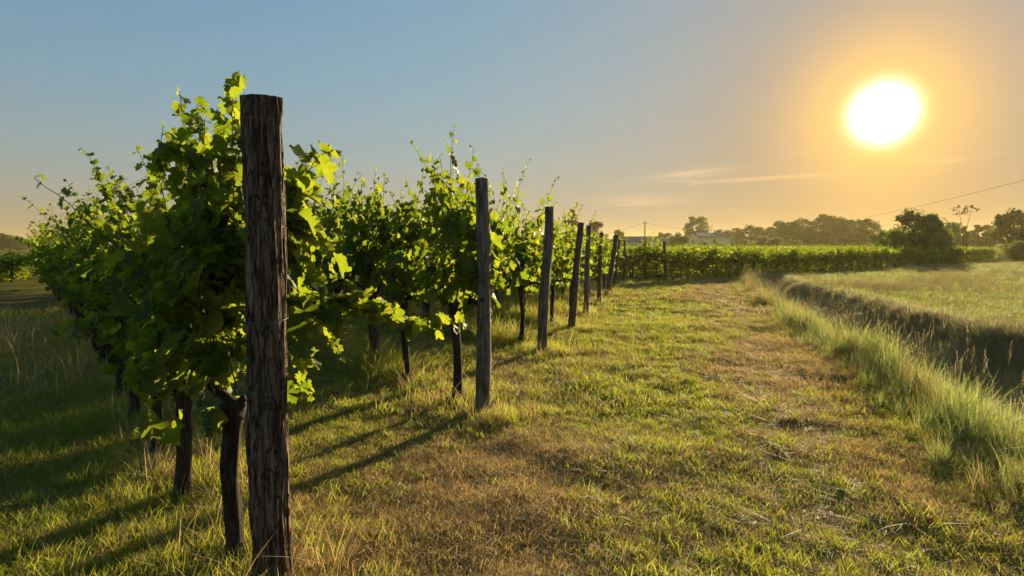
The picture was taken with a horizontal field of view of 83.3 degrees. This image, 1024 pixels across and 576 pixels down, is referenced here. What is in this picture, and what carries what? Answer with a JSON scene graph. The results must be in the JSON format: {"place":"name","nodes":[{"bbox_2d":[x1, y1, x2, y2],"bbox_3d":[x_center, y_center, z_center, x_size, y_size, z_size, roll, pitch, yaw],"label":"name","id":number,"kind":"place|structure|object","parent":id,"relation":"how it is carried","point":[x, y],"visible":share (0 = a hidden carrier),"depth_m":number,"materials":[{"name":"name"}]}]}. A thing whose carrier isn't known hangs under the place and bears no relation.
{"place":"outdoors","nodes":[
{"label":"outdoors","id":0,"kind":"place"},
{"bbox_2d":[0,249,1023,575],"bbox_3d":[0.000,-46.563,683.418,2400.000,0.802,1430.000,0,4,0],"label":"ground","id":1,"kind":"structure","parent":0,"point":[30,291],"depth_m":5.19,"materials":[{"name":"green plant"}]},
{"bbox_2d":[0,233,14,250],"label":"tree","id":2,"kind":"object","parent":1,"relation":"on","point":[4,236],"visible":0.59,"depth_m":228.20,"materials":[{"name":"green plant"}]},
{"bbox_2d":[1,236,29,250],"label":"tree","id":3,"kind":"object","parent":1,"relation":"on","point":[14,245],"visible":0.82,"depth_m":227.64,"materials":[{"name":"green plant"}]},
{"bbox_2d":[0,252,32,281],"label":"grape vine","id":4,"kind":"object","parent":1,"relation":"on","point":[9,264],"visible":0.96,"depth_m":24.82,"materials":[{"name":"plant"}]},
{"bbox_2d":[0,251,34,280],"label":"grape vine","id":5,"kind":"object","parent":1,"relation":"on","point":[18,266],"visible":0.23,"depth_m":25.77,"materials":[{"name":"plant"}]},
{"bbox_2d":[12,223,66,305],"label":"grape vine","id":6,"kind":"object","parent":1,"relation":"on","point":[41,250],"visible":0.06,"depth_m":14.48,"materials":[{"name":"plant"}]},
{"bbox_2d":[9,224,72,314],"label":"grape vine","id":7,"kind":"object","parent":1,"relation":"on","point":[47,252],"visible":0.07,"depth_m":11.45,"materials":[{"name":"green plant"}]},
{"bbox_2d":[32,222,65,311],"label":"grape vine","id":8,"kind":"object","parent":1,"relation":"on","point":[41,255],"visible":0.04,"depth_m":12.82,"materials":[{"name":"plant"}]},
{"bbox_2d":[29,216,69,314],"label":"grape vine","id":9,"kind":"object","parent":1,"relation":"on","point":[36,264],"visible":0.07,"depth_m":12.32,"materials":[{"name":"green plant"}]},
{"bbox_2d":[30,214,99,353],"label":"grape vine","id":10,"kind":"object","parent":1,"relation":"on","point":[60,248],"visible":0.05,"depth_m":7.77,"materials":[{"name":"plant"}]},
{"bbox_2d":[38,203,96,341],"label":"grape vine","id":11,"kind":"object","parent":1,"relation":"on","point":[57,277],"visible":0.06,"depth_m":8.37,"materials":[{"name":"green plant"}]},
{"bbox_2d":[17,179,121,377],"bbox_3d":[-4.548,-0.042,6.425,1.399,2.366,0.950,2,4,22],"label":"grape vine","id":12,"kind":"object","parent":1,"relation":"on","point":[70,251],"visible":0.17,"depth_m":6.33,"materials":[{"name":"plant"}]},
{"bbox_2d":[39,199,99,327],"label":"grape vine","id":13,"kind":"object","parent":1,"relation":"on","point":[76,309],"visible":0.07,"depth_m":10.14,"materials":[{"name":"plant"}]},
{"bbox_2d":[40,192,104,333],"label":"grape vine","id":14,"kind":"object","parent":1,"relation":"on","point":[49,276],"visible":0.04,"depth_m":9.32,"materials":[{"name":"green plant"}]},
{"bbox_2d":[38,182,107,364],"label":"grape vine","id":15,"kind":"object","parent":1,"relation":"on","point":[57,268],"visible":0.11,"depth_m":7.09,"materials":[{"name":"plant"}]},
{"bbox_2d":[49,147,139,398],"bbox_3d":[-3.820,-0.104,5.737,1.181,2.530,1.104,-3,5,-40],"label":"grape vine","id":16,"kind":"object","parent":1,"relation":"on","point":[94,278],"visible":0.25,"depth_m":5.53,"materials":[{"name":"green plant"}]},
{"bbox_2d":[59,175,147,419],"bbox_3d":[-3.224,0.122,4.994,1.096,2.162,1.438,-3,5,-40],"label":"grape vine","id":17,"kind":"object","parent":1,"relation":"on","point":[98,254],"visible":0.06,"depth_m":4.85,"materials":[{"name":"green plant"}]},
{"bbox_2d":[46,186,190,454],"bbox_3d":[-2.567,0.278,4.148,1.061,2.021,1.108,3,5,39],"label":"grape vine","id":18,"kind":"object","parent":1,"relation":"on","point":[102,294],"visible":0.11,"depth_m":4.01,"materials":[{"name":"green plant"}]},
{"bbox_2d":[72,86,326,500],"bbox_3d":[-1.892,0.127,3.368,1.366,2.416,0.966,1,4,19],"label":"grape vine","id":19,"kind":"object","parent":1,"relation":"on","point":[163,156],"visible":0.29,"depth_m":3.08,"materials":[{"name":"green plant"}]},
{"bbox_2d":[34,71,466,572],"bbox_3d":[-1.232,0.167,3.058,1.938,2.381,1.020,-3,5,-40],"label":"grape vine","id":20,"kind":"object","parent":1,"relation":"on","point":[211,301],"visible":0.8,"depth_m":2.70,"materials":[{"name":"green plant"}]},
{"bbox_2d":[240,94,294,575],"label":"wooden post","id":21,"kind":"object","parent":1,"relation":"on","point":[266,430],"visible":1,"depth_m":2.41,"materials":[{"name":"brown wood"}]},
{"bbox_2d":[285,165,364,335],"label":"grape vine","id":22,"kind":"object","parent":1,"relation":"on","point":[319,207],"visible":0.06,"depth_m":8.67,"materials":[{"name":"plant"}]},
{"bbox_2d":[301,154,387,355],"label":"grape vine","id":23,"kind":"object","parent":1,"relation":"on","point":[332,230],"visible":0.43,"depth_m":7.66,"materials":[{"name":"plant"}]},
{"bbox_2d":[366,198,378,360],"bbox_3d":[-1.688,0.046,7.002,0.138,2.257,0.122,0,4,0],"label":"wooden post","id":24,"kind":"object","parent":1,"relation":"on","point":[374,335],"visible":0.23,"depth_m":7.00,"materials":[{"name":"brown wood"}]},
{"bbox_2d":[322,167,426,360],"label":"grape vine","id":25,"kind":"object","parent":1,"relation":"on","point":[365,265],"visible":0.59,"depth_m":6.73,"materials":[{"name":"plant"}]},
{"bbox_2d":[348,140,452,383],"bbox_3d":[-1.195,-0.183,6.238,0.987,2.700,1.504,-3,5,-37],"label":"grape vine","id":26,"kind":"object","parent":1,"relation":"on","point":[397,280],"visible":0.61,"depth_m":6.13,"materials":[{"name":"plant"}]},
{"bbox_2d":[416,171,474,302],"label":"grape vine","id":27,"kind":"object","parent":1,"relation":"on","point":[435,248],"visible":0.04,"depth_m":10.06,"materials":[{"name":"plant"}]},
{"bbox_2d":[375,125,532,406],"bbox_3d":[-0.531,-0.168,5.471,1.074,2.810,1.304,4,6,44],"label":"grape vine","id":28,"kind":"object","parent":1,"relation":"on","point":[451,273],"visible":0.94,"depth_m":5.32,"materials":[{"name":"plant"}]},
{"bbox_2d":[474,177,491,413],"bbox_3d":[-0.268,0.159,5.141,0.169,2.254,0.163,0,4,0],"label":"wooden post","id":29,"kind":"object","parent":1,"relation":"on","point":[483,354],"visible":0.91,"depth_m":5.09,"materials":[{"name":"brown wood"}]},
{"bbox_2d":[451,164,517,292],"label":"grape vine","id":30,"kind":"object","parent":1,"relation":"on","point":[498,219],"visible":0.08,"depth_m":9.31,"materials":[{"name":"plant"}]},
{"bbox_2d":[494,193,524,314],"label":"grape vine","id":31,"kind":"object","parent":1,"relation":"on","point":[504,242],"visible":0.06,"depth_m":12.41,"materials":[{"name":"plant"}]},
{"bbox_2d":[495,196,540,310],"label":"grape vine","id":32,"kind":"object","parent":1,"relation":"on","point":[525,230],"visible":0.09,"depth_m":11.50,"materials":[{"name":"plant"}]},
{"bbox_2d":[491,159,577,346],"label":"grape vine","id":33,"kind":"object","parent":1,"relation":"on","point":[525,254],"visible":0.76,"depth_m":8.46,"materials":[{"name":"plant"}]},
{"bbox_2d":[537,206,553,352],"bbox_3d":[0.475,-0.041,8.212,0.172,2.231,0.173,3,4,0],"label":"wooden post","id":34,"kind":"object","parent":1,"relation":"on","point":[545,281],"visible":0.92,"depth_m":8.15,"materials":[{"name":"brown wood"}]},
{"bbox_2d":[528,203,592,322],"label":"grape vine","id":35,"kind":"object","parent":1,"relation":"on","point":[559,254],"visible":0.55,"depth_m":10.71,"materials":[{"name":"plant"}]},
{"bbox_2d":[566,210,577,238],"bbox_3d":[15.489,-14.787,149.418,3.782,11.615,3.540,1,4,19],"label":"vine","id":36,"kind":"object","parent":1,"relation":"on","point":[572,220],"visible":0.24,"depth_m":148.91,"materials":[{"name":"green plant"}]},
{"bbox_2d":[567,222,583,328],"bbox_3d":[1.144,-0.140,10.426,0.156,2.094,0.154,5,4,0],"label":"wooden post","id":37,"kind":"object","parent":1,"relation":"on","point":[575,283],"visible":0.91,"depth_m":10.37,"materials":[{"name":"brown wood"}]},
{"bbox_2d":[555,209,604,309],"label":"grape vine","id":38,"kind":"object","parent":1,"relation":"on","point":[572,241],"visible":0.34,"depth_m":13.21,"materials":[{"name":"plant"}]},
{"bbox_2d":[583,225,590,314],"bbox_3d":[1.684,-0.330,12.924,0.146,2.143,0.155,1,4,0],"label":"wooden post","id":39,"kind":"object","parent":1,"relation":"on","point":[587,270],"visible":0.92,"depth_m":12.87,"materials":[{"name":"brown wood"}]},
{"bbox_2d":[573,230,607,299],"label":"grape vine","id":40,"kind":"object","parent":1,"relation":"on","point":[595,265],"visible":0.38,"depth_m":15.80,"materials":[{"name":"plant"}]},
{"bbox_2d":[585,221,608,243],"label":"tree","id":41,"kind":"object","parent":1,"relation":"on","point":[596,225],"visible":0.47,"depth_m":138.29,"materials":[{"name":"green plant"}]},
{"bbox_2d":[597,233,603,301],"bbox_3d":[2.417,-0.486,15.764,0.149,2.058,0.148,3,4,0],"label":"wooden post","id":42,"kind":"object","parent":1,"relation":"on","point":[599,283],"visible":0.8,"depth_m":15.72,"materials":[{"name":"brown wood"}]},
{"bbox_2d":[584,230,623,273],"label":"grape vine","id":43,"kind":"object","parent":1,"relation":"on","point":[604,263],"visible":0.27,"depth_m":18.49,"materials":[{"name":"plant"}]},
{"bbox_2d":[583,229,624,289],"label":"grape vine","id":44,"kind":"object","parent":1,"relation":"on","point":[604,275],"visible":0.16,"depth_m":20.37,"materials":[{"name":"plant"}]},
{"bbox_2d":[605,235,618,294],"bbox_3d":[3.186,-0.667,18.360,0.185,2.059,0.188,8,4,-1],"label":"wooden post","id":45,"kind":"object","parent":1,"relation":"on","point":[612,263],"visible":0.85,"depth_m":18.29,"materials":[{"name":"brown wood"}]},
{"bbox_2d":[612,240,619,288],"bbox_3d":[3.643,-0.724,20.218,0.151,1.938,0.153,6,4,0],"label":"wooden post","id":46,"kind":"object","parent":1,"relation":"on","point":[616,269],"visible":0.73,"depth_m":20.18,"materials":[{"name":"brown wood"}]},
{"bbox_2d":[603,234,631,279],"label":"grape vine","id":47,"kind":"object","parent":1,"relation":"on","point":[621,262],"visible":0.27,"depth_m":24.93,"materials":[{"name":"plant"}]},
{"bbox_2d":[617,245,642,277],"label":"grape vine","id":48,"kind":"object","parent":1,"relation":"on","point":[629,268],"visible":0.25,"depth_m":28.07,"materials":[{"name":"plant"}]},
{"bbox_2d":[621,236,650,278],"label":"grape vine","id":49,"kind":"object","parent":1,"relation":"on","point":[632,257],"visible":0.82,"depth_m":26.38,"materials":[{"name":"plant"}]},
{"bbox_2d":[631,248,658,275],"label":"grape vine","id":50,"kind":"object","parent":1,"relation":"on","point":[649,267],"visible":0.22,"depth_m":28.63,"materials":[{"name":"plant"}]},
{"bbox_2d":[635,234,664,278],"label":"grape vine","id":51,"kind":"object","parent":1,"relation":"on","point":[643,254],"visible":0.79,"depth_m":26.20,"materials":[{"name":"plant"}]},
{"bbox_2d":[646,232,674,279],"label":"grape vine","id":52,"kind":"object","parent":1,"relation":"on","point":[657,256],"visible":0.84,"depth_m":26.04,"materials":[{"name":"plant"}]},
{"bbox_2d":[663,241,666,280],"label":"wooden post","id":53,"kind":"object","parent":1,"relation":"on","point":[664,264],"visible":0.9,"depth_m":25.66,"materials":[{"name":"brown wood"}]},
{"bbox_2d":[657,247,690,279],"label":"grape vine","id":54,"kind":"object","parent":1,"relation":"on","point":[672,262],"visible":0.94,"depth_m":25.89,"materials":[{"name":"green plant"}]},
{"bbox_2d":[666,232,691,246],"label":"tree","id":55,"kind":"object","parent":1,"relation":"on","point":[679,239],"visible":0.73,"depth_m":118.65,"materials":[{"name":"green plant"}]},
{"bbox_2d":[673,244,704,278],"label":"grape vine","id":56,"kind":"object","parent":1,"relation":"on","point":[686,257],"visible":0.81,"depth_m":26.52,"materials":[{"name":"plant"}]},
{"bbox_2d":[682,216,710,236],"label":"tree","id":57,"kind":"object","parent":1,"relation":"on","point":[699,227],"visible":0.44,"depth_m":196.53,"materials":[{"name":"green plant"}]},
{"bbox_2d":[689,249,722,278],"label":"grape vine","id":58,"kind":"object","parent":1,"relation":"on","point":[706,260],"visible":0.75,"depth_m":27.21,"materials":[{"name":"green plant"}]},
{"bbox_2d":[703,239,732,277],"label":"grape vine","id":59,"kind":"object","parent":1,"relation":"on","point":[721,257],"visible":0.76,"depth_m":27.77,"materials":[{"name":"green plant"}]},
{"bbox_2d":[717,247,747,276],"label":"grape vine","id":60,"kind":"object","parent":1,"relation":"on","point":[733,262],"visible":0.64,"depth_m":28.45,"materials":[{"name":"plant"}]},
{"bbox_2d":[728,228,746,246],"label":"tree","id":61,"kind":"object","parent":1,"relation":"on","point":[739,236],"visible":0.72,"depth_m":187.67,"materials":[{"name":"green plant"}]},
{"bbox_2d":[732,243,757,274],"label":"grape vine","id":62,"kind":"object","parent":1,"relation":"on","point":[745,260],"visible":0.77,"depth_m":28.96,"materials":[{"name":"plant"}]},
{"bbox_2d":[741,224,766,246],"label":"tree","id":63,"kind":"object","parent":1,"relation":"on","point":[753,232],"visible":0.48,"depth_m":187.50,"materials":[{"name":"green plant"}]},
{"bbox_2d":[742,243,772,273],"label":"grape vine","id":64,"kind":"object","parent":1,"relation":"on","point":[757,254],"visible":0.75,"depth_m":29.61,"materials":[{"name":"plant"}]},
{"bbox_2d":[745,235,785,246],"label":"tree","id":65,"kind":"object","parent":1,"relation":"on","point":[770,241],"visible":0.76,"depth_m":127.73,"materials":[{"name":"green plant"}]},
{"bbox_2d":[755,250,780,273],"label":"grape vine","id":66,"kind":"object","parent":1,"relation":"on","point":[771,262],"visible":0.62,"depth_m":30.29,"materials":[{"name":"plant"}]},
{"bbox_2d":[757,227,779,245],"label":"tree","id":67,"kind":"object","parent":1,"relation":"on","point":[771,230],"visible":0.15,"depth_m":178.67,"materials":[{"name":"green plant"}]},
{"bbox_2d":[768,220,790,245],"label":"tree","id":68,"kind":"object","parent":1,"relation":"on","point":[784,226],"visible":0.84,"depth_m":168.22,"materials":[{"name":"green plant"}]},
{"bbox_2d":[768,247,793,272],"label":"grape vine","id":69,"kind":"object","parent":1,"relation":"on","point":[779,261],"visible":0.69,"depth_m":30.85,"materials":[{"name":"plant"}]},
{"bbox_2d":[772,246,804,272],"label":"grape vine","id":70,"kind":"object","parent":1,"relation":"on","point":[789,255],"visible":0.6,"depth_m":31.54,"materials":[{"name":"plant"}]},
{"bbox_2d":[783,239,807,246],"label":"tree","id":71,"kind":"object","parent":1,"relation":"on","point":[793,242],"visible":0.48,"depth_m":123.73,"materials":[{"name":"green plant"}]},
{"bbox_2d":[780,217,816,246],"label":"tree","id":72,"kind":"object","parent":1,"relation":"on","point":[796,226],"visible":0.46,"depth_m":171.12,"materials":[{"name":"green plant"}]},
{"bbox_2d":[784,243,812,271],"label":"grape vine","id":73,"kind":"object","parent":1,"relation":"on","point":[802,258],"visible":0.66,"depth_m":32.18,"materials":[{"name":"plant"}]},
{"bbox_2d":[621,242,997,272],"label":"distant vineyard","id":74,"kind":"object","parent":1,"relation":"on","point":[980,253],"visible":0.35,"depth_m":61.78,"materials":[{"name":"green plant"}]},
{"bbox_2d":[799,250,819,272],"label":"grape vine","id":75,"kind":"object","parent":1,"relation":"on","point":[813,262],"visible":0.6,"depth_m":32.81,"materials":[{"name":"plant"}]},
{"bbox_2d":[797,214,837,246],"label":"tree","id":76,"kind":"object","parent":1,"relation":"on","point":[810,231],"visible":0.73,"depth_m":167.55,"materials":[{"name":"green plant"}]},
{"bbox_2d":[805,246,833,271],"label":"grape vine","id":77,"kind":"object","parent":1,"relation":"on","point":[820,258],"visible":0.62,"depth_m":33.48,"materials":[{"name":"plant"}]},
{"bbox_2d":[817,247,841,270],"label":"grape vine","id":78,"kind":"object","parent":1,"relation":"on","point":[829,259],"visible":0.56,"depth_m":34.08,"materials":[{"name":"plant"}]},
{"bbox_2d":[825,248,847,271],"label":"grape vine","id":79,"kind":"object","parent":1,"relation":"on","point":[840,263],"visible":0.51,"depth_m":34.72,"materials":[{"name":"plant"}]},
{"bbox_2d":[814,216,866,246],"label":"tree","id":80,"kind":"object","parent":1,"relation":"on","point":[842,224],"visible":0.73,"depth_m":161.68,"materials":[{"name":"green plant"}]},
{"bbox_2d":[834,247,856,270],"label":"grape vine","id":81,"kind":"object","parent":1,"relation":"on","point":[846,259],"visible":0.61,"depth_m":35.32,"materials":[{"name":"plant"}]},
{"bbox_2d":[839,243,865,269],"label":"grape vine","id":82,"kind":"object","parent":1,"relation":"on","point":[856,258],"visible":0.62,"depth_m":35.95,"materials":[{"name":"plant"}]},
{"bbox_2d":[839,218,884,245],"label":"tree","id":83,"kind":"object","parent":1,"relation":"on","point":[867,223],"visible":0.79,"depth_m":157.77,"materials":[{"name":"green plant"}]},
{"bbox_2d":[852,244,872,269],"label":"grape vine","id":84,"kind":"object","parent":1,"relation":"on","point":[864,262],"visible":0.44,"depth_m":36.61,"materials":[{"name":"plant"}]},
{"bbox_2d":[856,245,879,268],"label":"grape vine","id":85,"kind":"object","parent":1,"relation":"on","point":[872,254],"visible":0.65,"depth_m":37.23,"materials":[{"name":"plant"}]},
{"bbox_2d":[863,229,887,246],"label":"tree","id":86,"kind":"object","parent":1,"relation":"on","point":[874,237],"visible":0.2,"depth_m":75.21,"materials":[{"name":"green plant"}]},
{"bbox_2d":[730,263,1023,520],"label":"tall grass","id":87,"kind":"structure","parent":1,"relation":"on","point":[960,414],"depth_m":5.61,"materials":[{"name":"green plant"}]},
{"bbox_2d":[867,246,890,267],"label":"grape vine","id":88,"kind":"object","parent":1,"relation":"on","point":[880,262],"visible":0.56,"depth_m":37.74,"materials":[{"name":"plant"}]},
{"bbox_2d":[868,244,896,268],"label":"grape vine","id":89,"kind":"object","parent":1,"relation":"on","point":[885,254],"visible":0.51,"depth_m":38.48,"materials":[{"name":"plant"}]},
{"bbox_2d":[755,270,1023,437],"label":"ditch grass","id":90,"kind":"structure","parent":1,"relation":"on","point":[1015,377],"depth_m":10.98,"materials":[{"name":"green plant"}]},
{"bbox_2d":[883,246,902,267],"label":"grape vine","id":91,"kind":"object","parent":1,"relation":"on","point":[893,256],"visible":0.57,"depth_m":39.14,"materials":[{"name":"plant"}]},
{"bbox_2d":[871,229,918,247],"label":"tree","id":92,"kind":"object","parent":1,"relation":"on","point":[880,240],"visible":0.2,"depth_m":54.17,"materials":[{"name":"green plant"}]},
{"bbox_2d":[889,249,906,267],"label":"grape vine","id":93,"kind":"object","parent":1,"relation":"on","point":[898,258],"visible":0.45,"depth_m":39.71,"materials":[{"name":"plant"}]},
{"bbox_2d":[774,260,1023,379],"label":"meadow grass","id":94,"kind":"structure","parent":1,"relation":"on","point":[969,288],"depth_m":18.51,"materials":[{"name":"green plant"}]},
{"bbox_2d":[890,246,913,266],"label":"grape vine","id":95,"kind":"object","parent":1,"relation":"on","point":[905,255],"visible":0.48,"depth_m":40.34,"materials":[{"name":"plant"}]},
{"bbox_2d":[904,246,925,265],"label":"grape vine","id":96,"kind":"object","parent":1,"relation":"on","point":[917,263],"visible":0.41,"depth_m":41.62,"materials":[{"name":"plant"}]},
{"bbox_2d":[882,208,957,261],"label":"tree","id":97,"kind":"object","parent":1,"relation":"on","point":[927,230],"visible":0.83,"depth_m":50.77,"materials":[{"name":"green plant"}]},
{"bbox_2d":[946,221,965,246],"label":"tree","id":98,"kind":"object","parent":1,"relation":"on","point":[955,226],"visible":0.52,"depth_m":109.06,"materials":[{"name":"green plant"}]},
{"bbox_2d":[953,226,972,247],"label":"tree","id":99,"kind":"object","parent":1,"relation":"on","point":[967,243],"visible":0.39,"depth_m":123.75,"materials":[{"name":"green plant"}]},
{"bbox_2d":[952,205,979,255],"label":"sapling","id":100,"kind":"object","parent":1,"relation":"on","point":[964,211],"visible":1,"depth_m":49.67,"materials":[{"name":"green plant"}]},
{"bbox_2d":[968,224,996,247],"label":"tree","id":101,"kind":"object","parent":1,"relation":"on","point":[976,239],"visible":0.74,"depth_m":123.39,"materials":[{"name":"green plant"}]},
{"bbox_2d":[983,207,1023,252],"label":"tree","id":102,"kind":"object","parent":1,"relation":"on","point":[1006,226],"visible":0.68,"depth_m":83.97,"materials":[{"name":"green plant"}]},
{"bbox_2d":[1001,239,1023,261],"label":"tree","id":103,"kind":"object","parent":1,"relation":"on","point":[1015,253],"visible":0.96,"depth_m":57.77,"materials":[{"name":"green plant"}]},
{"bbox_2d":[1011,225,1023,241],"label":"tree","id":104,"kind":"object","parent":1,"relation":"on","point":[1019,235],"visible":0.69,"depth_m":80.16,"materials":[{"name":"green plant"}]},
{"bbox_2d":[0,0,1023,240],"label":"sky","id":105,"kind":"structure","parent":0,"point":[731,114],"materials":[{"name":"blue"}]},
{"bbox_2d":[621,236,663,247],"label":"barn","id":106,"kind":"structure","parent":0,"point":[635,240],"depth_m":150.11,"materials":[{"name":"grey metal"}]},
{"bbox_2d":[687,225,730,246],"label":"house","id":107,"kind":"structure","parent":0,"point":[714,237],"depth_m":171.88,"materials":[{"name":"tile"}]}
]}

